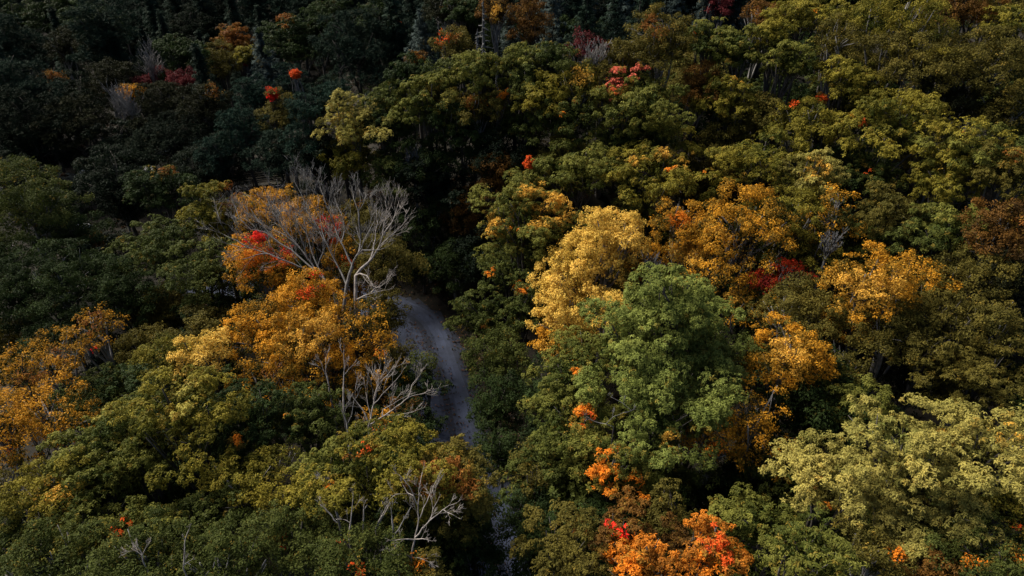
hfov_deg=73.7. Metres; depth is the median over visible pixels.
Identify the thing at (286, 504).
understory maple
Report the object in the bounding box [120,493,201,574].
oak tree
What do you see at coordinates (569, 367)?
maple tree
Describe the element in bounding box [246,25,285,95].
spruce tree
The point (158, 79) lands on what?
beech tree
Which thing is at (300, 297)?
beech tree
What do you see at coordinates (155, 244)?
maple tree
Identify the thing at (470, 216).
beech tree
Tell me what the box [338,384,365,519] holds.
bare tree
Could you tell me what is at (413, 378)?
understory maple
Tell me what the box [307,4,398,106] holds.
pine tree
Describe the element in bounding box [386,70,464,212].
maple tree
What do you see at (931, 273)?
beech tree
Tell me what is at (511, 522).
beech tree
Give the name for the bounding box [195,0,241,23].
understory beech
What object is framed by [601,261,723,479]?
maple tree
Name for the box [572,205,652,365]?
beech tree
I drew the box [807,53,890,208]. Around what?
maple tree
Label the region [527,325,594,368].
beech tree
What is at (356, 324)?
beech tree
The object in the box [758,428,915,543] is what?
maple tree
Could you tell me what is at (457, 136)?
maple tree
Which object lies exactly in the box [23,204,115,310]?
oak tree
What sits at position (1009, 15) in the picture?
maple tree
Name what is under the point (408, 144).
beech tree
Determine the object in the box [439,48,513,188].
maple tree
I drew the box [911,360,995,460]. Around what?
beech tree
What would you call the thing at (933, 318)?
beech tree
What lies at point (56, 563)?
oak tree
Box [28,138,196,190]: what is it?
creek
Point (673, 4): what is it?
spruce tree
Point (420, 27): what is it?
spruce tree
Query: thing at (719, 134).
beech tree
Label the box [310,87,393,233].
maple tree
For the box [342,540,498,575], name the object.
understory beech
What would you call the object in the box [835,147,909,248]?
maple tree
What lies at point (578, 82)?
beech tree
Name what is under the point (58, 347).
beech tree
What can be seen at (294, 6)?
pine tree
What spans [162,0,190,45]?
spruce tree
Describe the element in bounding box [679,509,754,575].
maple tree
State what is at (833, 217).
beech tree
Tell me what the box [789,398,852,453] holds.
beech tree
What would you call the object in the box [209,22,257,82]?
maple tree
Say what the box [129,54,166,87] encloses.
understory beech
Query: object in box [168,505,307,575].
oak tree
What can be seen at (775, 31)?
maple tree
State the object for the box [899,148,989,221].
maple tree
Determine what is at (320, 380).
beech tree
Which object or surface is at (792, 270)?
young beech tree
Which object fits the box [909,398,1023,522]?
maple tree
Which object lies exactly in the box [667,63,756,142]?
understory beech
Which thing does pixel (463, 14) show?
maple tree
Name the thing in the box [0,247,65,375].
oak tree
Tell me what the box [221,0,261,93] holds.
spruce tree
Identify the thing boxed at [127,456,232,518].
maple tree
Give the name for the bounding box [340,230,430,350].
beech tree
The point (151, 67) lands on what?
bare tree
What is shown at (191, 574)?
understory maple
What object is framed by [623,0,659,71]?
spruce tree
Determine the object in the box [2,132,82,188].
pine tree
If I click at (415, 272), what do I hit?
beech tree
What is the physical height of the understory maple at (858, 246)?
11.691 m
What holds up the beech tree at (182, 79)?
on the forest floor
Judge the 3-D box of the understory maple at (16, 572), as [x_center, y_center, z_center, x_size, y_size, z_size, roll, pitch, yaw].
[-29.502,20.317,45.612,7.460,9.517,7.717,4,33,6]
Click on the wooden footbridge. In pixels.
(264, 182)
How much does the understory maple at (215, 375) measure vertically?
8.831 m
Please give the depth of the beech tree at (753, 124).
69.14 m
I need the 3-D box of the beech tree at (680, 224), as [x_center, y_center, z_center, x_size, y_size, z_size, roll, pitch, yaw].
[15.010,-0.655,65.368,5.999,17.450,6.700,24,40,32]
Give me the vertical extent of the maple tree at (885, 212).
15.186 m
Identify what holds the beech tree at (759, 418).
on the forest floor
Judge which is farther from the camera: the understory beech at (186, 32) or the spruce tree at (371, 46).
the understory beech at (186, 32)
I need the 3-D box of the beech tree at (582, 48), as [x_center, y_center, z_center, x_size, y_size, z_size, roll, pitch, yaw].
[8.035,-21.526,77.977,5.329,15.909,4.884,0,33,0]
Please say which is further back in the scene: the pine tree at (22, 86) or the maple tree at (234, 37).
the maple tree at (234, 37)
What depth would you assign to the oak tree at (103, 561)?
36.04 m
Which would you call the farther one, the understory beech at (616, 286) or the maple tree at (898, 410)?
the understory beech at (616, 286)
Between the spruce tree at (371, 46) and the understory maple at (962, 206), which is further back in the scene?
the spruce tree at (371, 46)
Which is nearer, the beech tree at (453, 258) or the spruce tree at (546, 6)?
the beech tree at (453, 258)
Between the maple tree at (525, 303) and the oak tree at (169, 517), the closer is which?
the oak tree at (169, 517)
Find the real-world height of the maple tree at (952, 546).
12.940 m
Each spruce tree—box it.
[0,0,36,40]
[0,44,63,144]
[13,0,43,38]
[46,6,98,97]
[103,1,136,61]
[104,21,154,114]
[136,23,167,89]
[139,0,177,66]
[154,0,172,32]
[155,10,195,91]
[158,0,169,15]
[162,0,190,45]
[188,0,224,47]
[188,40,254,165]
[192,28,226,93]
[202,33,238,109]
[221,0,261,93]
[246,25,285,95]
[253,3,287,78]
[261,12,289,76]
[308,0,334,64]
[332,0,378,79]
[362,0,385,67]
[364,0,425,122]
[396,0,410,57]
[401,0,423,43]
[401,6,443,122]
[406,0,440,56]
[409,0,451,69]
[439,20,477,89]
[468,0,534,89]
[491,6,523,115]
[512,0,547,68]
[531,0,576,65]
[534,0,565,73]
[553,0,594,78]
[560,0,604,28]
[560,0,604,111]
[591,0,634,28]
[591,0,634,112]
[606,0,644,77]
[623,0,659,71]
[633,0,683,76]
[647,0,693,86]
[665,0,731,77]
[681,0,724,52]
[716,0,750,67]
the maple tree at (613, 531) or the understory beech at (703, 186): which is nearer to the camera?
the maple tree at (613, 531)
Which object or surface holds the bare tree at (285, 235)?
on the forest floor
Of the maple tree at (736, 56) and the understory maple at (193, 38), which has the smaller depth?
the maple tree at (736, 56)
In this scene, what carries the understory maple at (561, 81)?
on the forest floor
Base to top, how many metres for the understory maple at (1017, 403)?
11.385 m
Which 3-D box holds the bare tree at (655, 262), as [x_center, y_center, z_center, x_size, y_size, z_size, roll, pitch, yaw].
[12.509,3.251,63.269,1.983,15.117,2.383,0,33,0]
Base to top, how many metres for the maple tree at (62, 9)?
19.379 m
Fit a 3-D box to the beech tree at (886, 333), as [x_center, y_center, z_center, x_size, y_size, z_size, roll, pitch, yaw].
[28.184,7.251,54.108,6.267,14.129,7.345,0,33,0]
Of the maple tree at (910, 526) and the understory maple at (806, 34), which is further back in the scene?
the understory maple at (806, 34)
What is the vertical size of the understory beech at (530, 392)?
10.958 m
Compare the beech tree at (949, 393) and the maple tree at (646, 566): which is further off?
the beech tree at (949, 393)
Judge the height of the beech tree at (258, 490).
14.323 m
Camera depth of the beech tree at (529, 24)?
85.05 m
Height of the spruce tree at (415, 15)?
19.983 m
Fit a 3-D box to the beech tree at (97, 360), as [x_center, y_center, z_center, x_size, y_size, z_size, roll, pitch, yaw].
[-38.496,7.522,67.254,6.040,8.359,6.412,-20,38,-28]
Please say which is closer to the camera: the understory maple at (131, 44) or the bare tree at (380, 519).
the bare tree at (380, 519)
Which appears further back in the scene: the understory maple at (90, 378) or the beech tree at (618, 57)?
the beech tree at (618, 57)
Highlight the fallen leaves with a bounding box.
[204,242,524,572]
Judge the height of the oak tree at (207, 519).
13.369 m
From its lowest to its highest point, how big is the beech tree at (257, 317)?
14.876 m
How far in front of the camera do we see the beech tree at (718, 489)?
48.38 m
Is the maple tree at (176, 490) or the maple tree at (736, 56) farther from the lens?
the maple tree at (736, 56)
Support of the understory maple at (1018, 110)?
on the forest floor
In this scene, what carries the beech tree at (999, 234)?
on the forest floor
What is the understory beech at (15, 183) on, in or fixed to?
on the forest floor
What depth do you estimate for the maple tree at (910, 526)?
38.56 m
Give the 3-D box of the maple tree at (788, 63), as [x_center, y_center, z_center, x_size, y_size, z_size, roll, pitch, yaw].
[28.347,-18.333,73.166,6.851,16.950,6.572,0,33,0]
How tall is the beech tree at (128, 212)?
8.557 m
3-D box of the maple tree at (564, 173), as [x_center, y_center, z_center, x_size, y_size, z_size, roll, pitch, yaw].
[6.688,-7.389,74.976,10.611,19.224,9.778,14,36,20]
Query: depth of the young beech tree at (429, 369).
59.18 m
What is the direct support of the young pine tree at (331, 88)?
on the forest floor
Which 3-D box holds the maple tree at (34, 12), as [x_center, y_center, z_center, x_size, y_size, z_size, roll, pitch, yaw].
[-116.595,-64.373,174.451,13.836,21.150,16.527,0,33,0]
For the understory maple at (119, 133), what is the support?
on the forest floor
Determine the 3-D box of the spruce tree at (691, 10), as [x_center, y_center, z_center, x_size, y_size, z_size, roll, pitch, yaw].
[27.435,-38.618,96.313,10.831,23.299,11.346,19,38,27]
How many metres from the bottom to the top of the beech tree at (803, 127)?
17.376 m
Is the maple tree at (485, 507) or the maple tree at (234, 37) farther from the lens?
the maple tree at (234, 37)
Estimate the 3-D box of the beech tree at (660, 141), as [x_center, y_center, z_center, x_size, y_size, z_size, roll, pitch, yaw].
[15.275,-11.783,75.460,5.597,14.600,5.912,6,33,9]
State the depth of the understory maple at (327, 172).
80.39 m
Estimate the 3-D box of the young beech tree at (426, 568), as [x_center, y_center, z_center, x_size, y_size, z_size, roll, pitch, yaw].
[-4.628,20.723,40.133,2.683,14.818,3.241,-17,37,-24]
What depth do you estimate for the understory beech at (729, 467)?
47.51 m
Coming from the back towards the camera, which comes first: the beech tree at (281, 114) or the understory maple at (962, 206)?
the beech tree at (281, 114)
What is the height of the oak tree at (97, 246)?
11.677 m
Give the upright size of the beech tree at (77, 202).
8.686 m
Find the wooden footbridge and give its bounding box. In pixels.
[220,171,285,194]
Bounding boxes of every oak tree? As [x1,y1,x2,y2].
[0,153,94,307]
[0,231,38,281]
[0,236,121,368]
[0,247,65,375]
[0,493,58,575]
[0,508,122,575]
[15,289,112,386]
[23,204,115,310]
[41,467,163,574]
[77,231,118,262]
[81,503,207,575]
[85,253,168,343]
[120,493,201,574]
[149,476,270,575]
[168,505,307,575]
[239,497,350,575]
[305,521,421,575]
[306,464,430,558]
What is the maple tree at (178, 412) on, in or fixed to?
on the forest floor
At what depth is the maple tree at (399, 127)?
77.58 m
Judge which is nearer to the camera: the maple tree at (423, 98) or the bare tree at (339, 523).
the bare tree at (339, 523)
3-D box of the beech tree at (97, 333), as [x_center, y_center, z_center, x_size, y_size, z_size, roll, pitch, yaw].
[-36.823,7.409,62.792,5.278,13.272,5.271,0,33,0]
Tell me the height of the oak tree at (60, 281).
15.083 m
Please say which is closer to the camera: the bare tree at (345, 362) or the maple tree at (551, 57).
the bare tree at (345, 362)
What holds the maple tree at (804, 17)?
on the forest floor
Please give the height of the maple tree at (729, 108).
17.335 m
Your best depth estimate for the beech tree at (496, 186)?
74.47 m
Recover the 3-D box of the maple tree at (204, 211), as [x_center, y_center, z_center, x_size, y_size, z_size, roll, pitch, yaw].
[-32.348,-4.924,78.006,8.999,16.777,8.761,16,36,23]
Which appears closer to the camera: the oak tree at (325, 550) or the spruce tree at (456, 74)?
the oak tree at (325, 550)
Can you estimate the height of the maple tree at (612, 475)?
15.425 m
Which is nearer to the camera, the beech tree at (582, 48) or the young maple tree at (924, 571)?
the young maple tree at (924, 571)
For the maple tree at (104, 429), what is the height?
15.925 m
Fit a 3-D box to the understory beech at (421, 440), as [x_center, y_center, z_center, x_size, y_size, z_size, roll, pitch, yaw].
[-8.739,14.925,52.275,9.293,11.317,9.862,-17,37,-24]
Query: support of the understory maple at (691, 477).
on the forest floor
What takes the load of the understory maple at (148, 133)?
on the forest floor
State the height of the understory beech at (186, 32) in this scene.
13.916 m
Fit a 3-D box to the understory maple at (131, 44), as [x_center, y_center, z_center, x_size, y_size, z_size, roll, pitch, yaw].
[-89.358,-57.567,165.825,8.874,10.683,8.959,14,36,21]
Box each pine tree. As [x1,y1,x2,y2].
[0,12,50,75]
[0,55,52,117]
[0,69,75,171]
[0,82,74,191]
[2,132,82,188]
[5,27,59,72]
[20,0,50,32]
[29,92,121,179]
[49,0,84,7]
[60,0,149,114]
[83,137,155,207]
[99,0,141,62]
[117,6,174,46]
[122,80,203,172]
[123,106,219,201]
[192,131,246,217]
[213,106,276,202]
[223,0,287,27]
[227,0,283,36]
[230,71,274,180]
[238,128,305,201]
[266,1,290,60]
[267,0,317,75]
[272,61,313,176]
[278,103,334,213]
[282,84,339,210]
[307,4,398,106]
[314,78,353,203]
[410,0,490,96]
[620,0,697,80]
[679,0,743,17]
[731,0,767,26]
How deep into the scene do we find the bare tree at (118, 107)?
103.81 m
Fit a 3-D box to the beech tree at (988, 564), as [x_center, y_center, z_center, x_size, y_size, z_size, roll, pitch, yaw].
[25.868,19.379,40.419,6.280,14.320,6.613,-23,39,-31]
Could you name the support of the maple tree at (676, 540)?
on the forest floor
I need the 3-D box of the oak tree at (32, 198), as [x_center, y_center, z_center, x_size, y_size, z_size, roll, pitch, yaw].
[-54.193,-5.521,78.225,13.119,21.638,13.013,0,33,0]
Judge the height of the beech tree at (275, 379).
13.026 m
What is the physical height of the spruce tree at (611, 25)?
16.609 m
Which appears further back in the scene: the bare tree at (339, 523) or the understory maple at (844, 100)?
the understory maple at (844, 100)
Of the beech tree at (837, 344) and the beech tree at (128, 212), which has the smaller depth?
the beech tree at (837, 344)
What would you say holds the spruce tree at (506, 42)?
on the forest floor
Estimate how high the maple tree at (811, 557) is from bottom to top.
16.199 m
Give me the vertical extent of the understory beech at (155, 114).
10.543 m
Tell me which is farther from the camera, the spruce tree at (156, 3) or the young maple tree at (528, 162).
the spruce tree at (156, 3)
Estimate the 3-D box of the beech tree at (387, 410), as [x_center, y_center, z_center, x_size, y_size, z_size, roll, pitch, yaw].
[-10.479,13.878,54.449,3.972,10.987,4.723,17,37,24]
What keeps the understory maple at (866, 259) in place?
on the forest floor
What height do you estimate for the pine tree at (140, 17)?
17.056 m
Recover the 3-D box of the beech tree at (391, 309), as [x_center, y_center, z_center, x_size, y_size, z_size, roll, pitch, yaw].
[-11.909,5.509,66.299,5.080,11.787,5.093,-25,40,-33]
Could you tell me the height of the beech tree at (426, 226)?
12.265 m
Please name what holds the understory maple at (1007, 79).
on the forest floor
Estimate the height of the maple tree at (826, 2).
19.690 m
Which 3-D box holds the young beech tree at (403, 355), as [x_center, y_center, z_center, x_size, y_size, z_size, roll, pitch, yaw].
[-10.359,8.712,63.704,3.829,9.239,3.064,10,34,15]
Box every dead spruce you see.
[474,0,492,126]
[475,29,480,147]
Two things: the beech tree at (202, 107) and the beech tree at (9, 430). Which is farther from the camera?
the beech tree at (202, 107)
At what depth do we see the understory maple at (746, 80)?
76.50 m
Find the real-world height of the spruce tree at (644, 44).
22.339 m
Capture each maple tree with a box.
[0,0,42,72]
[16,0,73,35]
[36,386,166,554]
[38,433,129,528]
[49,0,104,75]
[81,416,206,506]
[82,7,135,37]
[101,213,214,330]
[102,364,255,534]
[118,164,202,259]
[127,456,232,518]
[152,33,215,123]
[156,236,258,359]
[174,180,262,301]
[198,378,308,525]
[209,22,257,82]
[232,44,257,106]
[244,380,350,465]
[255,12,328,87]
[275,412,480,526]
[289,435,379,542]
[295,5,339,118]
[305,0,354,85]
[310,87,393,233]
[318,137,377,211]
[353,104,415,226]
[354,0,400,86]
[355,140,441,239]
[360,78,408,202]
[382,51,434,184]
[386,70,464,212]
[391,488,481,569]
[403,49,428,138]
[408,433,504,550]
[418,54,464,161]
[423,98,504,217]
[424,436,477,516]
[425,481,503,540]
[436,518,506,575]
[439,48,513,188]
[440,0,489,94]
[442,284,527,380]
[451,133,508,239]
[467,173,591,343]
[477,243,552,336]
[478,83,519,204]
[486,268,550,381]
[492,100,553,174]
[497,59,558,175]
[499,39,542,145]
[502,166,560,297]
[507,431,591,503]
[509,497,616,575]
[511,68,572,157]
[517,40,580,146]
[517,383,631,474]
[521,325,619,432]
[522,155,534,292]
[523,137,628,248]
[528,85,608,223]
[568,436,658,507]
[571,288,748,473]
[583,61,696,226]
[584,117,656,236]
[587,485,659,575]
[591,119,726,274]
[597,366,727,479]
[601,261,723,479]
[608,163,669,264]
[608,530,711,575]
[612,193,659,274]
[630,477,699,550]
[652,296,766,464]
[652,511,704,574]
[662,382,733,471]
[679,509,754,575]
[682,16,742,159]
[688,72,761,210]
[703,124,809,276]
[705,482,806,575]
[709,23,770,86]
[727,438,805,510]
[744,6,800,142]
[749,35,822,188]
[751,0,827,76]
[753,0,772,76]
[757,502,869,575]
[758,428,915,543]
[762,0,841,148]
[774,147,850,254]
[798,91,828,209]
[806,361,900,451]
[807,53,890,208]
[808,0,870,142]
[809,0,874,85]
[813,392,995,575]
[818,512,887,575]
[824,86,1018,239]
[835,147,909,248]
[850,446,1008,574]
[851,0,943,83]
[854,180,933,301]
[864,402,910,455]
[875,213,955,268]
[884,322,980,438]
[890,506,966,575]
[896,545,975,575]
[899,13,948,77]
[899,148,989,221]
[900,202,992,320]
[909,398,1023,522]
[912,120,1012,264]
[922,0,1012,81]
[928,338,1023,452]
[946,17,975,86]
[957,139,1023,285]
[963,3,1023,138]
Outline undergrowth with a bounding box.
[0,1,1023,575]
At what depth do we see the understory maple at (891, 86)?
74.91 m
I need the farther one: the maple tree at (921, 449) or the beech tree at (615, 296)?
the beech tree at (615, 296)
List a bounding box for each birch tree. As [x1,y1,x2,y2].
[830,511,919,575]
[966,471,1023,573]
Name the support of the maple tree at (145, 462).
on the forest floor
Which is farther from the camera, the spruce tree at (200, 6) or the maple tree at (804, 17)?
the spruce tree at (200, 6)
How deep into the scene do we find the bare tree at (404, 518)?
37.22 m
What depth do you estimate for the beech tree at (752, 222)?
58.48 m
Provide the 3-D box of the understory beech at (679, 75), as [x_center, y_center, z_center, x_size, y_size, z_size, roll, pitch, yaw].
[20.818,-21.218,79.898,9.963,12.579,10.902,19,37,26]
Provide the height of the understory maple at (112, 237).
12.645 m
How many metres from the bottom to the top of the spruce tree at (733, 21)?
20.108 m
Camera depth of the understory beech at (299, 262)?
72.41 m
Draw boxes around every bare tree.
[101,81,140,176]
[110,80,148,167]
[121,537,150,573]
[129,34,163,99]
[182,524,194,575]
[194,169,349,373]
[281,167,399,392]
[285,150,323,269]
[309,345,338,434]
[314,483,363,572]
[315,472,346,559]
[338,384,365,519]
[339,339,361,518]
[344,349,440,467]
[350,172,388,347]
[354,178,414,377]
[363,500,367,561]
[375,497,390,573]
[381,461,465,568]
[384,498,412,575]
[405,143,422,253]
[579,38,611,158]
[583,393,634,457]
[642,252,664,330]
[807,227,848,318]
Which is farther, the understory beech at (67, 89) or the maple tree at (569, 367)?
the understory beech at (67, 89)
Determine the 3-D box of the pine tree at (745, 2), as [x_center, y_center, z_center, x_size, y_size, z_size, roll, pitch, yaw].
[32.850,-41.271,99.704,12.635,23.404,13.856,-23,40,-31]
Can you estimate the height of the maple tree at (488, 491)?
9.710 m
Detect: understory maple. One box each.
[11,533,118,575]
[43,361,139,447]
[52,85,83,146]
[64,228,161,331]
[77,517,241,575]
[80,118,154,162]
[80,342,238,447]
[114,113,168,171]
[125,40,141,50]
[138,55,176,94]
[158,349,230,401]
[168,284,261,368]
[176,35,203,50]
[275,444,367,542]
[279,77,340,114]
[280,527,353,575]
[289,123,378,218]
[321,361,455,449]
[346,482,493,568]
[352,1,399,60]
[384,146,486,243]
[465,100,513,148]
[496,427,629,548]
[523,479,729,575]
[536,65,570,116]
[558,14,620,95]
[574,476,729,575]
[604,442,722,527]
[606,47,647,101]
[615,210,674,257]
[653,48,709,115]
[705,268,811,360]
[726,436,841,517]
[727,71,774,125]
[727,509,831,575]
[733,194,804,265]
[755,77,830,146]
[755,473,912,575]
[760,249,842,325]
[761,32,851,85]
[794,73,846,99]
[808,72,896,163]
[814,216,910,313]
[828,243,932,320]
[864,77,939,157]
[914,195,1015,276]
[925,469,1023,575]
[935,40,976,93]
[961,57,1023,136]
[961,80,1023,138]
[964,121,1023,199]
[976,333,1023,464]
[981,82,1023,138]
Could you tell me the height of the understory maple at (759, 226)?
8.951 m
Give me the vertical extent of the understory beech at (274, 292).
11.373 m
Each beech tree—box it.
[0,336,69,449]
[0,366,113,474]
[0,385,52,516]
[0,446,102,566]
[0,449,52,550]
[9,325,102,393]
[42,24,81,89]
[42,69,75,135]
[43,180,87,230]
[63,301,129,396]
[71,30,117,116]
[83,55,138,132]
[85,329,142,383]
[98,187,151,237]
[119,83,146,112]
[125,290,191,337]
[126,330,193,428]
[130,74,151,110]
[148,65,178,133]
[165,65,196,122]
[165,326,233,399]
[170,79,233,132]
[196,443,309,575]
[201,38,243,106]
[212,293,298,427]
[217,347,305,467]
[222,230,298,363]
[234,183,315,300]
[253,86,302,194]
[253,302,356,443]
[265,86,292,190]
[266,265,348,391]
[268,193,350,331]
[278,356,357,444]
[289,68,313,178]
[297,295,353,379]
[314,276,365,322]
[317,234,368,333]
[323,292,400,396]
[333,196,394,298]
[339,406,398,439]
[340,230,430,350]
[344,335,409,400]
[358,287,412,379]
[367,394,429,434]
[383,337,418,375]
[388,190,470,282]
[391,135,460,240]
[392,239,444,293]
[399,546,451,575]
[406,349,440,430]
[419,234,488,309]
[421,0,458,112]
[427,24,479,107]
[436,181,491,275]
[453,87,506,216]
[461,325,532,413]
[465,366,528,451]
[468,150,517,242]
[472,427,532,488]
[474,0,518,89]
[487,521,555,575]
[489,481,569,558]
[505,0,555,110]
[507,437,554,555]
[524,277,602,345]
[526,230,631,371]
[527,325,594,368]
[547,58,605,205]
[562,26,610,148]
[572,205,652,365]
[585,289,631,416]
[592,59,619,198]
[599,36,645,128]
[613,237,678,330]
[617,1,699,152]
[630,117,682,221]
[647,197,713,292]
[659,231,716,292]
[672,57,727,209]
[673,414,751,517]
[677,239,758,322]
[685,177,805,335]
[690,467,743,517]
[695,117,761,235]
[699,373,792,475]
[704,0,733,29]
[712,272,780,385]
[724,412,796,491]
[727,89,786,227]
[739,0,784,83]
[740,184,839,276]
[740,311,840,449]
[741,267,791,378]
[743,271,847,407]
[755,227,845,348]
[761,257,818,378]
[763,95,838,247]
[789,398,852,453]
[797,182,867,299]
[803,117,848,218]
[809,11,871,161]
[812,326,876,448]
[813,240,931,364]
[815,292,886,390]
[835,291,935,394]
[840,0,963,151]
[857,351,944,440]
[862,28,982,164]
[868,248,966,374]
[890,278,989,404]
[910,75,1022,203]
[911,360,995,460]
[912,0,1011,133]
[913,502,1023,575]
[926,242,1023,349]
[930,24,1023,193]
[946,295,1023,428]
[948,196,1023,342]
[957,0,1023,126]
[961,83,1023,209]
[971,245,1023,336]
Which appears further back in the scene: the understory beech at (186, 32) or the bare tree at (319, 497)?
the understory beech at (186, 32)
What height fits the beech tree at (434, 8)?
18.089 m
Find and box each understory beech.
[0,114,46,170]
[0,149,53,217]
[0,318,38,397]
[26,71,87,151]
[27,440,180,571]
[49,68,112,148]
[61,89,111,152]
[70,143,162,237]
[111,320,190,386]
[120,280,204,342]
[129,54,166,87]
[131,30,174,47]
[140,101,186,154]
[143,303,249,400]
[162,147,233,200]
[164,391,278,510]
[167,3,220,36]
[167,10,210,41]
[171,129,266,196]
[181,0,194,16]
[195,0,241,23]
[210,98,276,169]
[240,249,310,327]
[255,236,332,305]
[268,20,302,72]
[304,502,460,575]
[329,362,422,452]
[336,407,458,504]
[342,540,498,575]
[437,18,501,95]
[447,221,532,302]
[460,116,555,220]
[466,10,531,91]
[505,351,610,446]
[513,131,589,222]
[545,246,638,345]
[570,51,635,139]
[660,52,727,133]
[662,138,746,234]
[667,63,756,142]
[687,450,789,553]
[714,63,747,80]
[718,339,886,467]
[781,130,897,254]
[816,30,904,88]
[884,126,981,204]
[968,248,1023,355]
[982,399,1023,486]
[991,183,1023,246]
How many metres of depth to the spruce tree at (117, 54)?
128.73 m
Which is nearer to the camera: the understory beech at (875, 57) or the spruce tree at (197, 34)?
the understory beech at (875, 57)
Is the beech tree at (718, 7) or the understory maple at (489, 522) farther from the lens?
the beech tree at (718, 7)
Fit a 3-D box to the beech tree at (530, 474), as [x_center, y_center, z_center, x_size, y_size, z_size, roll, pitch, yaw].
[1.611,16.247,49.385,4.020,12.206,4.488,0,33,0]
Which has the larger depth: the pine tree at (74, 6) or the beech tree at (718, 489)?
the pine tree at (74, 6)
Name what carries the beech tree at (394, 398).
on the forest floor
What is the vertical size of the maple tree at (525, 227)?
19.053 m
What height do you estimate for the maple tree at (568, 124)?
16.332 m
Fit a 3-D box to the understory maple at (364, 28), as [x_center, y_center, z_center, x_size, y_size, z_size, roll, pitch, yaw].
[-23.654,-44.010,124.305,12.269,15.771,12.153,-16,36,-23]
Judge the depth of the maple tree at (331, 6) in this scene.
122.85 m
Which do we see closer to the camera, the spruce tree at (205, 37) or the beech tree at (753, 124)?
the beech tree at (753, 124)
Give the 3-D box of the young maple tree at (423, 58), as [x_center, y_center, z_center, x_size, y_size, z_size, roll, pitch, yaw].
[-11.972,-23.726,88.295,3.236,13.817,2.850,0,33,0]
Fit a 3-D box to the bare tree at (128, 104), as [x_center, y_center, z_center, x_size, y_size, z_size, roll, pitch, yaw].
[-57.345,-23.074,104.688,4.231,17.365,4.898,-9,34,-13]
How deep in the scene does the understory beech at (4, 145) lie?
98.29 m
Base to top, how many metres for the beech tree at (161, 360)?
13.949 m
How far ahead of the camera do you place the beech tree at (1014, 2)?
78.82 m
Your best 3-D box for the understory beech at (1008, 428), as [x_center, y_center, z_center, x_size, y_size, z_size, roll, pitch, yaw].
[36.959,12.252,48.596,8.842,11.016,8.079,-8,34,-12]
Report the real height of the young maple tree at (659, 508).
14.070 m
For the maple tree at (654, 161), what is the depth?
67.00 m
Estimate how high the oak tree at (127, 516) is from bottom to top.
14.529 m
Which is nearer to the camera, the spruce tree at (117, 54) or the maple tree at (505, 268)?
the maple tree at (505, 268)
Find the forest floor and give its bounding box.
[0,0,1023,575]
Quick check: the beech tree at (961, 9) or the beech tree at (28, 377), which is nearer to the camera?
the beech tree at (28, 377)
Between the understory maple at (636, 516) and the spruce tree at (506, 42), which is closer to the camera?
the understory maple at (636, 516)
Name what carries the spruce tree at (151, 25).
on the forest floor
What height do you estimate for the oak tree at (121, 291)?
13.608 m
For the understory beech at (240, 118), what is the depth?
102.45 m
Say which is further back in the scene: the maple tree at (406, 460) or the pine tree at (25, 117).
the pine tree at (25, 117)
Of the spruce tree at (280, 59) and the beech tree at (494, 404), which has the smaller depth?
the beech tree at (494, 404)
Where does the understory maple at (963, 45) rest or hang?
on the forest floor
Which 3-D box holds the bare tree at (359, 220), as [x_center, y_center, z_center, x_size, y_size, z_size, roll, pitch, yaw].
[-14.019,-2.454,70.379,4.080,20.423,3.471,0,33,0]
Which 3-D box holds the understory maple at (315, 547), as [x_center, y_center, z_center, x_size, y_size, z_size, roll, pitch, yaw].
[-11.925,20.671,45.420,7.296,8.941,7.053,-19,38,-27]
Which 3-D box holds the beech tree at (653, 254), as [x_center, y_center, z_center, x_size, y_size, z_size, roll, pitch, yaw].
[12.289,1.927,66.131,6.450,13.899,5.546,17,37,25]
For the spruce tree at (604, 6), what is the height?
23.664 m
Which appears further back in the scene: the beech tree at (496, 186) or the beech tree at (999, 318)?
the beech tree at (496, 186)
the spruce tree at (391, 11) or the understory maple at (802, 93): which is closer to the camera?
the understory maple at (802, 93)
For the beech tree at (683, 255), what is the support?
on the forest floor
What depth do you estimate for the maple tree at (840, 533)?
41.78 m
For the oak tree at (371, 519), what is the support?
on the forest floor
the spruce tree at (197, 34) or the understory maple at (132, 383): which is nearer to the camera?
the understory maple at (132, 383)
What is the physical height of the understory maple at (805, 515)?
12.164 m
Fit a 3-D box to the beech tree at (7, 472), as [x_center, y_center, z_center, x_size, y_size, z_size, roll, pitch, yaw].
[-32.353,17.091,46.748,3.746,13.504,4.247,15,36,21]
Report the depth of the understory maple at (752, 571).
42.77 m
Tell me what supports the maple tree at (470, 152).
on the forest floor
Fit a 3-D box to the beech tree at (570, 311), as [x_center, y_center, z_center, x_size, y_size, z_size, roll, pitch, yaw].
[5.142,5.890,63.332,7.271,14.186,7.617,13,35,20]
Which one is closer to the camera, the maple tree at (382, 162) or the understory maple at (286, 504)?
the understory maple at (286, 504)
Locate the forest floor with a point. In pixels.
(434, 300)
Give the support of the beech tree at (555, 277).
on the forest floor
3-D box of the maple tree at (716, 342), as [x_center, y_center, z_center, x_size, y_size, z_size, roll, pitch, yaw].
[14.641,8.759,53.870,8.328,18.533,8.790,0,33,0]
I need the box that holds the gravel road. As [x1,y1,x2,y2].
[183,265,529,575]
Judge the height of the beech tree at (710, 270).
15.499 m
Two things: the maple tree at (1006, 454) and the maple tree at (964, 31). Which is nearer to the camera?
the maple tree at (1006, 454)
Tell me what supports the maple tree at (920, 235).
on the forest floor
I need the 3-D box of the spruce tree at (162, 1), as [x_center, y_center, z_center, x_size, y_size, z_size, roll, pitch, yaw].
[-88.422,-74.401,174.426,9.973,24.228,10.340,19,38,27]
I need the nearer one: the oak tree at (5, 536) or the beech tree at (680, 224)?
the oak tree at (5, 536)
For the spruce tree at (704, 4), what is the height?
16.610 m
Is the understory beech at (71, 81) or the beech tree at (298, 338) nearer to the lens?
the beech tree at (298, 338)

